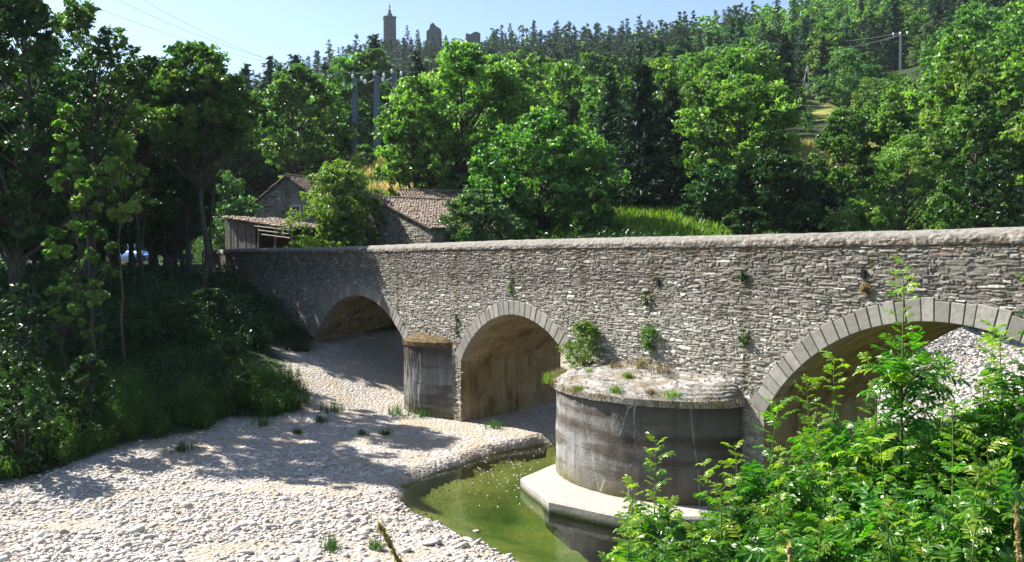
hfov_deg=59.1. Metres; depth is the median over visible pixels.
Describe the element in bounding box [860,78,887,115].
broadleaf tree
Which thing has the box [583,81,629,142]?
broadleaf tree
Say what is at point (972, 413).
ash sapling
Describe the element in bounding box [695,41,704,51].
spruce tree
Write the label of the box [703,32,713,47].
spruce tree
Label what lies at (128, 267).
bush
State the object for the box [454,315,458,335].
wall plant
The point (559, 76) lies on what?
broadleaf tree
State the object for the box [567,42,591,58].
pine tree
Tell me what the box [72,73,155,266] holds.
broadleaf tree
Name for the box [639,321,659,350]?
wall plant
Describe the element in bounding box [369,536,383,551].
weed tuft
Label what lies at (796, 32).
spruce tree
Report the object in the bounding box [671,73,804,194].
broadleaf tree
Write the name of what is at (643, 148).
spruce tree
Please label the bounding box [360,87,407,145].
broadleaf tree
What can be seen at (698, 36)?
spruce tree
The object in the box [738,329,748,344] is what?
wall plant
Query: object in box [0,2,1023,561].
ground
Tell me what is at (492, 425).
weed tuft
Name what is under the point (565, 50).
pine tree
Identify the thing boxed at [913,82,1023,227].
broadleaf tree
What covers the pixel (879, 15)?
broadleaf tree
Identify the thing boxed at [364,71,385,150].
power pole
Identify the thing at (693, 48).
pine tree
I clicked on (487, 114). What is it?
broadleaf tree
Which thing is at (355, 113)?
power pole
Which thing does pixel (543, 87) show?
broadleaf tree
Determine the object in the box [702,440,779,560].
ash sapling
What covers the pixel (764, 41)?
broadleaf tree
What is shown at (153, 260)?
broadleaf tree
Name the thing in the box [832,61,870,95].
broadleaf tree
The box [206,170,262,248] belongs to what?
maple bush
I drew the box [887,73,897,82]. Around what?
broadleaf tree
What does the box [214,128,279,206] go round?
broadleaf tree
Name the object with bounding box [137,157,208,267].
broadleaf tree
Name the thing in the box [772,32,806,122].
spruce tree
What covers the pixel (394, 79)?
power pole
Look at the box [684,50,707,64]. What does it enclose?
broadleaf tree
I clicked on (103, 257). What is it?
broadleaf tree
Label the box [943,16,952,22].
pine tree
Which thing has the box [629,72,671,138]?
broadleaf tree
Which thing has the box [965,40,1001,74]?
broadleaf tree
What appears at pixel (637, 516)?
ash sapling
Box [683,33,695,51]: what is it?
spruce tree
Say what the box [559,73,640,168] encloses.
broadleaf tree
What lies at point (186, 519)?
rock
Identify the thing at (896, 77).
broadleaf tree
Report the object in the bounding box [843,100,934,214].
broadleaf tree
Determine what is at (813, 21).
spruce tree
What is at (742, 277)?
wall plant
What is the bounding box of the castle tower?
[383,10,396,49]
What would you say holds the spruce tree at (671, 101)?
on the ground at (358, 370)
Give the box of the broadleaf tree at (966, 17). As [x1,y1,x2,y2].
[925,4,995,71]
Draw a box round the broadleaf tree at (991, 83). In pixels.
[933,65,1020,157]
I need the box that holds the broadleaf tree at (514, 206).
[480,172,537,239]
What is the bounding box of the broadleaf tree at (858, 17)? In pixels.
[848,10,880,49]
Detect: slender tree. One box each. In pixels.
[20,191,47,323]
[59,183,84,301]
[105,175,131,295]
[127,169,157,283]
[129,196,161,299]
[151,196,180,274]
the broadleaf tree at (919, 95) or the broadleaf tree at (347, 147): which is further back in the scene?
the broadleaf tree at (919, 95)
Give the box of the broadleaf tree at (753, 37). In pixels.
[750,35,758,44]
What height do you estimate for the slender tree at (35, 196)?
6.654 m
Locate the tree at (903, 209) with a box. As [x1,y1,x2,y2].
[852,129,961,230]
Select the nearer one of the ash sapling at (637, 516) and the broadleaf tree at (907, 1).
the ash sapling at (637, 516)
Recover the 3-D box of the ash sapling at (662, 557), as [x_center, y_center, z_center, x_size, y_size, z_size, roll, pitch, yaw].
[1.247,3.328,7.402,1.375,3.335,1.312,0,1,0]
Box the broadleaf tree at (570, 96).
[554,88,598,137]
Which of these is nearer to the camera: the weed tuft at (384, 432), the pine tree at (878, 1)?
the weed tuft at (384, 432)
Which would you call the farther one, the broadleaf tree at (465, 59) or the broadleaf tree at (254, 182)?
the broadleaf tree at (254, 182)
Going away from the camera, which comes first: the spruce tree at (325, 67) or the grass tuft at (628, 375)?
the grass tuft at (628, 375)
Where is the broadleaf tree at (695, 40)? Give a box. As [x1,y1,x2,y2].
[692,36,705,49]
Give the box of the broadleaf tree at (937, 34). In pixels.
[918,29,943,72]
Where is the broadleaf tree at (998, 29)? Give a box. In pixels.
[993,21,1009,33]
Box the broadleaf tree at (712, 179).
[677,162,762,225]
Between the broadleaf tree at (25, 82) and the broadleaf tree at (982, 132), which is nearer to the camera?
the broadleaf tree at (25, 82)
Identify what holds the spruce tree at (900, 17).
on the ground at (358, 370)
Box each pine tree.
[248,89,264,101]
[382,68,407,89]
[485,47,499,55]
[518,47,532,58]
[531,49,543,56]
[534,42,548,55]
[555,44,569,58]
[558,46,571,60]
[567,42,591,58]
[594,43,612,54]
[602,51,618,65]
[619,39,634,57]
[621,55,639,81]
[641,33,655,47]
[654,31,672,46]
[665,26,693,50]
[667,23,684,47]
[668,47,689,61]
[670,46,695,58]
[674,40,692,54]
[683,27,697,42]
[721,2,752,32]
[757,29,780,62]
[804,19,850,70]
[868,0,880,10]
[929,7,964,38]
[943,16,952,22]
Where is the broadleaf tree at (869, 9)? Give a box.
[857,5,881,43]
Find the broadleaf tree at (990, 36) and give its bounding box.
[977,28,1011,51]
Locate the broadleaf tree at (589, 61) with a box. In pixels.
[569,50,627,123]
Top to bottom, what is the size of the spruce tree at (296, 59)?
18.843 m
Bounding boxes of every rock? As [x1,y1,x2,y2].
[180,517,192,521]
[247,520,257,525]
[321,538,333,548]
[422,538,441,545]
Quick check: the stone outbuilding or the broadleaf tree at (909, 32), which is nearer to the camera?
the stone outbuilding
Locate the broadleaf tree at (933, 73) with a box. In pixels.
[923,58,955,107]
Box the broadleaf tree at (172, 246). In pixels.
[158,151,209,261]
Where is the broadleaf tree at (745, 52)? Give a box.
[730,47,773,83]
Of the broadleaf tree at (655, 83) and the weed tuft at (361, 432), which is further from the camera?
the broadleaf tree at (655, 83)
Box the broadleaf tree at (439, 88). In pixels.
[416,67,465,122]
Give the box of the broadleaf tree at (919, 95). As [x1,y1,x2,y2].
[910,80,961,153]
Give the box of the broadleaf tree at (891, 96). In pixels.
[869,83,928,132]
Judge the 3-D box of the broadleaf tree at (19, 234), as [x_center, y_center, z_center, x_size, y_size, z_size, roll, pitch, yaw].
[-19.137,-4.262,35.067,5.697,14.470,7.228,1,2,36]
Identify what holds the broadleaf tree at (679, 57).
on the ground at (358, 370)
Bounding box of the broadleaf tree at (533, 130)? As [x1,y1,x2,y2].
[463,106,631,237]
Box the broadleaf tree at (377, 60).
[339,48,407,147]
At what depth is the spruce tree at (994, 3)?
181.03 m
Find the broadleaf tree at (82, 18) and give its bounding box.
[11,0,161,311]
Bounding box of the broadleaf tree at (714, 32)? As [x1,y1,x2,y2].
[710,31,717,43]
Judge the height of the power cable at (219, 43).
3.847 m
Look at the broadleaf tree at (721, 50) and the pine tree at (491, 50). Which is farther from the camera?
the pine tree at (491, 50)
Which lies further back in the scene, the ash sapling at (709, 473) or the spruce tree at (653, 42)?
the spruce tree at (653, 42)
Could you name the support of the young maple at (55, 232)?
on the ground at (358, 370)
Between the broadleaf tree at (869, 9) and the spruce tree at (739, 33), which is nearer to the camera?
the spruce tree at (739, 33)
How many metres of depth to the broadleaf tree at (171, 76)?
47.44 m
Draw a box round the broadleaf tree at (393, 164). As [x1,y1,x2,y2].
[370,75,458,195]
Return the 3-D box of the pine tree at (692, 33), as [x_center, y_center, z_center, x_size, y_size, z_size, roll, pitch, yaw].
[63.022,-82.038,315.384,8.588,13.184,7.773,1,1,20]
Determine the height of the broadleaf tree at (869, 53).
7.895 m
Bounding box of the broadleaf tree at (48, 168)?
[15,142,67,266]
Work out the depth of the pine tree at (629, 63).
146.98 m
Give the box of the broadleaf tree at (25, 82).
[0,37,70,250]
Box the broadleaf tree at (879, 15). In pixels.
[872,7,889,47]
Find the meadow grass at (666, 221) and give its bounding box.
[338,138,873,238]
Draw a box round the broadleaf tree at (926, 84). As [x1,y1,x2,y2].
[918,75,939,94]
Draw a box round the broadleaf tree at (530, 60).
[501,50,552,113]
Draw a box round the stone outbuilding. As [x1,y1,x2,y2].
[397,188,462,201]
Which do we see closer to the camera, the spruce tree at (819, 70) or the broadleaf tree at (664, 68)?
the broadleaf tree at (664, 68)
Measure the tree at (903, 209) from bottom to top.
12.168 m
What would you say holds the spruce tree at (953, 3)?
on the ground at (358, 370)
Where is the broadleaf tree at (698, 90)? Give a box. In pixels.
[678,76,735,159]
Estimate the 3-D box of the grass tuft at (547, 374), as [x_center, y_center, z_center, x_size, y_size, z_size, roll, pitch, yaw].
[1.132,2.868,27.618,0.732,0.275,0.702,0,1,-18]
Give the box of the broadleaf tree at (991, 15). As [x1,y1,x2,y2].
[974,8,1003,42]
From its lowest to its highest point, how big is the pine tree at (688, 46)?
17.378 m
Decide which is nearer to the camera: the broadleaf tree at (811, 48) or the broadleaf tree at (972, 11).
the broadleaf tree at (972, 11)
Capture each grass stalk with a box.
[375,521,402,561]
[786,539,793,561]
[1013,502,1023,561]
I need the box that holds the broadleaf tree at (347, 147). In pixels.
[306,115,354,164]
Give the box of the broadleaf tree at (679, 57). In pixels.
[676,52,688,64]
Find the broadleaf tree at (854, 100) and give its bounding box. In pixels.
[850,76,872,113]
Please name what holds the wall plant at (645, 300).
attached to the stone bridge
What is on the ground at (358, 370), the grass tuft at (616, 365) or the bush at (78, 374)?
the bush at (78, 374)
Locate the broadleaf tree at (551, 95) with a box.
[544,72,586,117]
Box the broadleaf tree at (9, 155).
[0,95,41,244]
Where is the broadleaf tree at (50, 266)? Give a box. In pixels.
[9,196,101,331]
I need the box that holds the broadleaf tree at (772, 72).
[726,41,806,145]
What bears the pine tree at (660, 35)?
on the ground at (358, 370)
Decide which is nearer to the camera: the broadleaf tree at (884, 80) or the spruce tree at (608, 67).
the broadleaf tree at (884, 80)
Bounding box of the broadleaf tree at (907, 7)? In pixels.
[883,3,913,43]
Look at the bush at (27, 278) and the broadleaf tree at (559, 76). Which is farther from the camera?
the broadleaf tree at (559, 76)
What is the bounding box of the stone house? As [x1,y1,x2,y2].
[252,173,375,227]
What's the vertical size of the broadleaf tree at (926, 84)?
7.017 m
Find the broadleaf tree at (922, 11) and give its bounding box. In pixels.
[906,6,933,47]
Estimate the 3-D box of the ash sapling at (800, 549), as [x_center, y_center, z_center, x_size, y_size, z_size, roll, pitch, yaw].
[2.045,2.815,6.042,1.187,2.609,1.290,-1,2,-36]
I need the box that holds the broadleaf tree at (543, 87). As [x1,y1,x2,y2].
[531,74,570,108]
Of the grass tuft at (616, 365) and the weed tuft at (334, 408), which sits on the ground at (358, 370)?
the weed tuft at (334, 408)
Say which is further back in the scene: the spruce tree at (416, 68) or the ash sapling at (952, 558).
the spruce tree at (416, 68)
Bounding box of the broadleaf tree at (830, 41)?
[800,31,840,83]
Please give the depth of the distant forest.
352.01 m
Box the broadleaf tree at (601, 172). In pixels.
[564,141,619,223]
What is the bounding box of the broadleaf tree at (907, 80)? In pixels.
[898,76,918,104]
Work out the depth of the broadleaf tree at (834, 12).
288.57 m
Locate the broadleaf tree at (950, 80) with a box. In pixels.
[917,49,1013,172]
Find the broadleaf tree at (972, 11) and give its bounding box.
[941,9,989,71]
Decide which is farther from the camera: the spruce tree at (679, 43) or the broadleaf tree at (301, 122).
the spruce tree at (679, 43)
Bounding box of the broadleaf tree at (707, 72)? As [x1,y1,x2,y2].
[682,62,731,139]
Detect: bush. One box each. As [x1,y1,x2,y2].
[0,263,96,306]
[0,283,65,382]
[0,362,61,472]
[14,299,107,363]
[50,260,157,290]
[54,353,114,442]
[126,281,210,346]
[176,287,252,329]
[204,336,251,412]
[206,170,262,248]
[224,323,274,345]
[275,158,386,247]
[284,345,310,351]
[323,214,375,246]
[354,143,377,165]
[435,188,525,242]
[570,186,624,235]
[720,206,771,234]
[818,198,893,231]
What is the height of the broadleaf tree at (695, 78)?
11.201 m
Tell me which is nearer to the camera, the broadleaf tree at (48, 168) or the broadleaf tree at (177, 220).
the broadleaf tree at (48, 168)
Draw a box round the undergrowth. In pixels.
[0,154,1023,456]
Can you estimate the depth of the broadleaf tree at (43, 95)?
51.55 m
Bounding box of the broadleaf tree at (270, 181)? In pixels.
[230,125,301,187]
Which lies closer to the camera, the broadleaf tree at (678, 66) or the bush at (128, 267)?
the bush at (128, 267)
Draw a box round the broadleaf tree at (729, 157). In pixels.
[722,98,775,163]
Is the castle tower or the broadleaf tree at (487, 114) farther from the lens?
the castle tower
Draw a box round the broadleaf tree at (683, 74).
[673,57,711,106]
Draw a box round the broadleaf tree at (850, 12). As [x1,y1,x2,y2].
[847,10,868,35]
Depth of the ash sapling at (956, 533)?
6.14 m
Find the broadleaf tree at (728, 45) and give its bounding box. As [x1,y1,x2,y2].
[719,42,740,51]
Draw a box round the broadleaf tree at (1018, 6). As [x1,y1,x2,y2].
[992,0,1023,28]
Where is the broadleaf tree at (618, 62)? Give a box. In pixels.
[593,54,627,96]
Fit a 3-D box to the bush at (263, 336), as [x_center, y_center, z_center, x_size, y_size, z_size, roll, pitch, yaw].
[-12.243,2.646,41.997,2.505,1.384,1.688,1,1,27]
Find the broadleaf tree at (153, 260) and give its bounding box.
[134,148,163,266]
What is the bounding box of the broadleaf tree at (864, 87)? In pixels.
[856,77,888,113]
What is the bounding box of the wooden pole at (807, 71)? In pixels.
[800,66,810,97]
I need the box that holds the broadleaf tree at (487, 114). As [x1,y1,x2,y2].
[472,89,527,153]
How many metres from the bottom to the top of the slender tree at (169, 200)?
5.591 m
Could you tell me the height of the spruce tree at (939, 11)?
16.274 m
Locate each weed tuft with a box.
[170,439,197,452]
[251,414,274,426]
[292,427,302,434]
[313,397,350,414]
[316,413,330,422]
[317,528,342,552]
[358,429,368,435]
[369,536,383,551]
[378,428,393,435]
[380,399,412,416]
[413,408,429,417]
[484,416,503,429]
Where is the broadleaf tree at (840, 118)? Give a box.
[807,105,883,201]
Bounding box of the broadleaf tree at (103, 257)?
[72,108,134,260]
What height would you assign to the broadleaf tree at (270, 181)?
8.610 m
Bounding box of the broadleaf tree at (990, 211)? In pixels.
[944,153,1023,332]
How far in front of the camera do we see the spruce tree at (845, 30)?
227.29 m
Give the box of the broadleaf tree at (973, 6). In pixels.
[947,1,983,27]
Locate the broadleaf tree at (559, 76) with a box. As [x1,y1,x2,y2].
[530,59,594,135]
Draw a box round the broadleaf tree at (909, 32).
[899,20,918,55]
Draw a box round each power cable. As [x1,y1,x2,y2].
[79,0,389,72]
[123,2,345,72]
[144,0,344,75]
[724,33,897,43]
[757,35,898,51]
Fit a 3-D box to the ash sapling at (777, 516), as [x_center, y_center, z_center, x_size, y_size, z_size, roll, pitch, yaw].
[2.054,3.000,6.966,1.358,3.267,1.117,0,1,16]
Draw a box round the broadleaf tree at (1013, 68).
[970,52,1023,140]
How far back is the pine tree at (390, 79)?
147.44 m
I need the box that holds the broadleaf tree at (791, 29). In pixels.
[772,22,803,63]
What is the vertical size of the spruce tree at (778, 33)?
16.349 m
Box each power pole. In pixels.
[343,74,362,150]
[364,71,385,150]
[382,69,402,144]
[893,31,907,69]
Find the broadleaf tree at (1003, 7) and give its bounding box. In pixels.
[991,0,1007,14]
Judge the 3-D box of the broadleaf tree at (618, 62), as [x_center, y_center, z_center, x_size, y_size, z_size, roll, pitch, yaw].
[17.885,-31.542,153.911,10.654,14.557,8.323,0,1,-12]
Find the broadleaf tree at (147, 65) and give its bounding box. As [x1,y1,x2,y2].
[79,55,209,279]
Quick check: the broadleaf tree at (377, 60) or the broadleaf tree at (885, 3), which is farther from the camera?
the broadleaf tree at (885, 3)
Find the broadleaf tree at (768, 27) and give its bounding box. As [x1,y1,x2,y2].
[765,25,774,32]
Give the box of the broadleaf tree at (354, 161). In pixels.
[285,80,361,171]
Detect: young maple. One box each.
[41,104,100,372]
[65,175,121,394]
[96,132,149,372]
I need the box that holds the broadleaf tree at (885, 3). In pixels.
[877,0,890,15]
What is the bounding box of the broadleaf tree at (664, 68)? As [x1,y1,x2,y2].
[637,53,690,99]
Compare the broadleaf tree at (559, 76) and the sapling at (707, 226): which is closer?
the sapling at (707, 226)
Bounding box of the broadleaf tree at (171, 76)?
[119,39,275,288]
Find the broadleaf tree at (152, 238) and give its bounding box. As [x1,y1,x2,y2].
[140,56,216,274]
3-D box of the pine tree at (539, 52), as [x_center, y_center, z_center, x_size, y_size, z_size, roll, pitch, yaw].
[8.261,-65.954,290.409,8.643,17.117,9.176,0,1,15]
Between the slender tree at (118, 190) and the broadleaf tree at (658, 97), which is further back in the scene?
the broadleaf tree at (658, 97)
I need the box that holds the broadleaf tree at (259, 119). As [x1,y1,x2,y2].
[221,96,297,195]
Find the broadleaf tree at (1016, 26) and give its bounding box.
[986,12,1023,52]
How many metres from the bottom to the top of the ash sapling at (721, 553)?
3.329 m
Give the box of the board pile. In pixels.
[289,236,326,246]
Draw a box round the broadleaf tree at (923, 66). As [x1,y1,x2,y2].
[911,37,940,85]
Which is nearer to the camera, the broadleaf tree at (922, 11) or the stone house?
the stone house
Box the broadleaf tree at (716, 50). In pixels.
[700,46,725,66]
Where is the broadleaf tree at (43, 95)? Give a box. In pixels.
[0,57,101,264]
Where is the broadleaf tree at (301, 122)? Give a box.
[264,86,312,173]
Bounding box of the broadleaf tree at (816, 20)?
[799,17,819,40]
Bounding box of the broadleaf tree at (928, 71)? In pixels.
[923,46,959,84]
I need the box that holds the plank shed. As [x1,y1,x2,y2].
[221,216,326,248]
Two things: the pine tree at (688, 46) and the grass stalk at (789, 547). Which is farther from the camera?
the pine tree at (688, 46)
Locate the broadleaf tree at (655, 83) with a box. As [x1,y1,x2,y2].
[648,81,661,107]
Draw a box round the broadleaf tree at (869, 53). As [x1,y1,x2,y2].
[863,51,878,64]
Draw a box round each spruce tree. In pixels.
[239,62,255,92]
[240,65,253,91]
[254,54,277,101]
[272,64,283,86]
[287,54,302,68]
[320,61,332,78]
[359,33,387,148]
[390,67,409,95]
[393,39,400,53]
[405,51,427,141]
[406,64,413,88]
[423,40,428,55]
[424,61,430,72]
[451,70,467,146]
[552,50,564,62]
[570,49,579,71]
[577,46,585,61]
[586,72,633,183]
[594,60,693,213]
[605,56,617,79]
[634,38,647,60]
[642,41,653,60]
[648,38,657,66]
[651,40,667,67]
[651,85,708,202]
[675,36,686,57]
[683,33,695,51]
[694,28,703,51]
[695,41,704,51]
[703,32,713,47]
[712,29,724,49]
[723,16,735,46]
[731,17,745,44]
[753,21,766,43]
[772,24,781,53]
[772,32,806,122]
[789,34,805,82]
[790,30,802,82]
[791,18,814,83]
[805,15,811,34]
[807,18,815,31]
[810,35,834,93]
[834,11,849,46]
[843,24,851,47]
[845,28,859,54]
[854,0,867,50]
[858,13,884,62]
[860,25,881,71]
[870,25,884,64]
[876,12,891,57]
[878,0,912,69]
[881,0,912,61]
[908,0,927,43]
[924,0,937,24]
[926,0,948,55]
[932,0,953,20]
[948,0,956,20]
[956,0,969,6]
[979,0,1004,9]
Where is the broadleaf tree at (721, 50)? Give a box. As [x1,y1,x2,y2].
[708,46,728,63]
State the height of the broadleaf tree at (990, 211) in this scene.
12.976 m
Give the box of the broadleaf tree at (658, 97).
[652,91,693,143]
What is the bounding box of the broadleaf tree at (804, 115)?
[796,112,813,132]
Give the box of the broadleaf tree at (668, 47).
[666,44,676,56]
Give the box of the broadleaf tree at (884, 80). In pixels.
[860,78,890,113]
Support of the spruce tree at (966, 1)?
on the ground at (358, 370)
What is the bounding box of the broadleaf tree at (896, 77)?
[891,74,912,83]
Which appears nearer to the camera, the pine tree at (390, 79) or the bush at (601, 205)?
the bush at (601, 205)
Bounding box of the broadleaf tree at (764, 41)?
[755,40,776,61]
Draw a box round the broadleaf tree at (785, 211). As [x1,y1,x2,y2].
[719,146,825,233]
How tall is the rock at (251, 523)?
0.140 m
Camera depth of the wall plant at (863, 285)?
20.21 m
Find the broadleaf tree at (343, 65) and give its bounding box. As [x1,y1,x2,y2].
[315,52,384,146]
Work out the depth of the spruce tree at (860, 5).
254.12 m
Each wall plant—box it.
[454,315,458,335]
[508,279,512,295]
[556,320,604,368]
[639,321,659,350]
[643,291,647,305]
[737,270,748,281]
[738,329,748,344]
[858,282,869,294]
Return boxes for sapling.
[598,546,625,561]
[603,474,660,561]
[607,519,643,561]
[613,432,696,559]
[628,495,691,561]
[670,522,709,561]
[675,458,755,560]
[676,472,763,561]
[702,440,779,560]
[703,217,713,235]
[706,396,828,558]
[735,510,793,561]
[735,514,845,561]
[736,457,849,561]
[741,413,869,561]
[773,374,866,548]
[778,350,878,561]
[786,447,883,561]
[805,378,928,560]
[830,433,939,561]
[836,255,970,561]
[866,498,951,561]
[868,401,1011,556]
[897,355,985,521]
[898,440,1023,561]
[900,507,1017,561]
[903,399,1006,557]
[916,429,1023,561]
[922,319,1023,478]
[928,373,1023,531]
[945,328,1023,543]
[951,272,1023,548]
[1007,359,1023,466]
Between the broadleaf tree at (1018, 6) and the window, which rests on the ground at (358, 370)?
the broadleaf tree at (1018, 6)
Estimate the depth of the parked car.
66.29 m
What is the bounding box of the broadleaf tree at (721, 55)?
[710,53,740,78]
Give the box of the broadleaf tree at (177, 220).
[155,148,223,273]
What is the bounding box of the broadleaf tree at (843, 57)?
[805,46,886,108]
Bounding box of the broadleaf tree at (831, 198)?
[795,179,846,232]
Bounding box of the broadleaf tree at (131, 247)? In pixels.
[103,147,162,264]
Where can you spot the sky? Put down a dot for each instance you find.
(263, 28)
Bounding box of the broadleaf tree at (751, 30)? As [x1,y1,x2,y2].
[744,26,759,45]
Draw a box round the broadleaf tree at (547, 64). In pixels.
[522,55,555,81]
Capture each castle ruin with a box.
[426,23,441,47]
[465,32,479,45]
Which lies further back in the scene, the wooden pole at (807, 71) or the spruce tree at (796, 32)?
the spruce tree at (796, 32)
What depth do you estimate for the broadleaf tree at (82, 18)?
39.53 m
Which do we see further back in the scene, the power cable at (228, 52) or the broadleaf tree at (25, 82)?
the power cable at (228, 52)
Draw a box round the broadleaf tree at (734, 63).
[698,47,772,159]
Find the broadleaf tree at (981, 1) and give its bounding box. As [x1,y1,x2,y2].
[961,0,989,7]
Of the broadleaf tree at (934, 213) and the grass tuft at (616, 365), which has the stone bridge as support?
the grass tuft at (616, 365)
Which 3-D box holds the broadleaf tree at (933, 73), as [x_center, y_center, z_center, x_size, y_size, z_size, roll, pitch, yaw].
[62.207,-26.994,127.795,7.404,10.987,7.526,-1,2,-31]
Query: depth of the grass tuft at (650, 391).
23.57 m
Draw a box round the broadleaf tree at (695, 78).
[679,74,717,151]
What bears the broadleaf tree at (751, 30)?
on the ground at (358, 370)
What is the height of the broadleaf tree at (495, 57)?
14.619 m
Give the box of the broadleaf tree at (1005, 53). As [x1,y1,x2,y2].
[988,44,1023,112]
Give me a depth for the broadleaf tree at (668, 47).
268.86 m
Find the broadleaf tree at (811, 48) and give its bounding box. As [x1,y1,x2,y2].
[795,28,844,77]
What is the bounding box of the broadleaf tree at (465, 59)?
[373,39,544,194]
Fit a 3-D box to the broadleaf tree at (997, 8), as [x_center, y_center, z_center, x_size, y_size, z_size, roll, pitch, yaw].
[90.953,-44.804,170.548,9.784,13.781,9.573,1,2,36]
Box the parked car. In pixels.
[121,245,147,263]
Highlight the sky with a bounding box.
[3,0,863,84]
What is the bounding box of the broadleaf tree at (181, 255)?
[154,153,205,273]
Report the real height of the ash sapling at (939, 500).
3.631 m
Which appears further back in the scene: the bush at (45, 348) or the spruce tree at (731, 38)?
the spruce tree at (731, 38)
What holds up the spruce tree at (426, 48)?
on the ground at (358, 370)
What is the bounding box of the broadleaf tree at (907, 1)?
[899,0,917,11]
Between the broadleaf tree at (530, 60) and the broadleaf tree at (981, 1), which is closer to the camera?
the broadleaf tree at (530, 60)
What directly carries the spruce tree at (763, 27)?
on the ground at (358, 370)
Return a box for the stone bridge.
[202,227,1023,561]
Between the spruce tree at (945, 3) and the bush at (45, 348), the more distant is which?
the spruce tree at (945, 3)
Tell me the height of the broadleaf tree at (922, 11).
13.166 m
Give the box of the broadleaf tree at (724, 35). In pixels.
[720,32,729,41]
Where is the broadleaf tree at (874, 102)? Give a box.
[867,78,914,123]
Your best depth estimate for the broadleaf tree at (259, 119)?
97.79 m
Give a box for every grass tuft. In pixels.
[539,377,554,383]
[540,371,559,379]
[547,367,567,375]
[568,384,583,390]
[601,358,626,369]
[605,382,625,394]
[620,356,658,369]
[621,371,639,378]
[643,387,661,394]
[645,358,679,375]
[659,387,683,399]
[663,373,682,378]
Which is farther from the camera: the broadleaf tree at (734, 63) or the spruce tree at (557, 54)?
the spruce tree at (557, 54)
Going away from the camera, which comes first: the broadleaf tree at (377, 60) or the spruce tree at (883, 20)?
the broadleaf tree at (377, 60)
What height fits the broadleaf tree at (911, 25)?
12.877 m
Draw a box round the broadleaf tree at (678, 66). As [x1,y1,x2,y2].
[659,59,689,90]
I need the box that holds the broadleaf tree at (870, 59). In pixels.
[847,53,878,96]
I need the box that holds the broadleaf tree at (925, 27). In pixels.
[905,22,940,66]
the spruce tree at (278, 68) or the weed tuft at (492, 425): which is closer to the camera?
the weed tuft at (492, 425)
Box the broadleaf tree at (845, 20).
[836,16,863,49]
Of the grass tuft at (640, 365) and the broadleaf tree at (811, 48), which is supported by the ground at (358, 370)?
the broadleaf tree at (811, 48)
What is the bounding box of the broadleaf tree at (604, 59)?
[566,56,616,97]
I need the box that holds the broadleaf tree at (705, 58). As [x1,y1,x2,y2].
[685,51,725,78]
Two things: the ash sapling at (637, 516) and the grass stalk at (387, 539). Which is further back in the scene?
the ash sapling at (637, 516)
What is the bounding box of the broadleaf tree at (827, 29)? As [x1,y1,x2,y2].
[805,20,845,77]
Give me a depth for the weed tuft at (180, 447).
27.88 m
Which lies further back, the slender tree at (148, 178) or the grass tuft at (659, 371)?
the slender tree at (148, 178)
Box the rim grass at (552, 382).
[549,372,741,408]
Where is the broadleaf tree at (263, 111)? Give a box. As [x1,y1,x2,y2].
[152,66,268,286]
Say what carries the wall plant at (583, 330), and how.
attached to the stone bridge
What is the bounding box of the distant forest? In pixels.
[251,0,919,89]
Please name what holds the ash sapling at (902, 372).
on the ground at (358, 370)
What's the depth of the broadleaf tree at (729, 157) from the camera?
97.30 m
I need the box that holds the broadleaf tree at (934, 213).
[919,179,973,229]
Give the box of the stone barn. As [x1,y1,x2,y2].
[354,195,509,244]
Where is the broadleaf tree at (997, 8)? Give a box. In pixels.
[982,7,1003,25]
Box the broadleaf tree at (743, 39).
[737,37,762,64]
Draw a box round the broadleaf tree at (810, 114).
[803,111,816,127]
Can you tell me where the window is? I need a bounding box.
[291,204,301,218]
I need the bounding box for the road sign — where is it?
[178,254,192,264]
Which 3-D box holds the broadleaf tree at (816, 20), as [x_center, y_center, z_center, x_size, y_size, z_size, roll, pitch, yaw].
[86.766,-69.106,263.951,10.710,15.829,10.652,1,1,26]
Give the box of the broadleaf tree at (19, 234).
[0,0,113,347]
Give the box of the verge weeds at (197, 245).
[80,233,268,263]
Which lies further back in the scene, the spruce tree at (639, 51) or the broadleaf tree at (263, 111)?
the spruce tree at (639, 51)
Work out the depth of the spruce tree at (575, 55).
252.38 m
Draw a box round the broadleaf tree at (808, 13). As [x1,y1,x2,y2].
[798,10,820,28]
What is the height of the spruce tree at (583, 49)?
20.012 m
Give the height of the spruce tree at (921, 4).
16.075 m
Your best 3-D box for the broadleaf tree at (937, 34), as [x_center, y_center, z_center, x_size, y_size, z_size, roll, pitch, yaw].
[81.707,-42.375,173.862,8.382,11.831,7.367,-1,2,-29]
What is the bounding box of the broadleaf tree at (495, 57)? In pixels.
[465,54,522,113]
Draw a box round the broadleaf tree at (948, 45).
[903,29,996,135]
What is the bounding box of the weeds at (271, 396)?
[0,337,309,480]
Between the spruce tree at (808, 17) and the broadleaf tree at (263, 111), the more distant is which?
the spruce tree at (808, 17)
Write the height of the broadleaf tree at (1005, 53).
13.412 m
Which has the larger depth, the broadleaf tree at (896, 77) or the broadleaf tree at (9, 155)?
the broadleaf tree at (896, 77)
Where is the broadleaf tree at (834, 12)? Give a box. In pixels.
[823,7,843,24]
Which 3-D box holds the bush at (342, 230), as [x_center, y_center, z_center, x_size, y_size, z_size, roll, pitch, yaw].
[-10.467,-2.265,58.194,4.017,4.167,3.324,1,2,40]
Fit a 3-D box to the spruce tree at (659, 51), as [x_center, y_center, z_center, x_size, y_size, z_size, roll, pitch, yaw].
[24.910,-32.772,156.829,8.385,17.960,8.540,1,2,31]
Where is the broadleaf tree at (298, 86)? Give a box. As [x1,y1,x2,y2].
[249,62,355,177]
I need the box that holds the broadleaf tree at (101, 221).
[71,152,136,261]
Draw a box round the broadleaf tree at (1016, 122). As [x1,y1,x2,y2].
[994,98,1023,226]
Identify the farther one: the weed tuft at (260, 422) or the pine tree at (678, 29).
the pine tree at (678, 29)
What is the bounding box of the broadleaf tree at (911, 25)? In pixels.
[899,13,933,55]

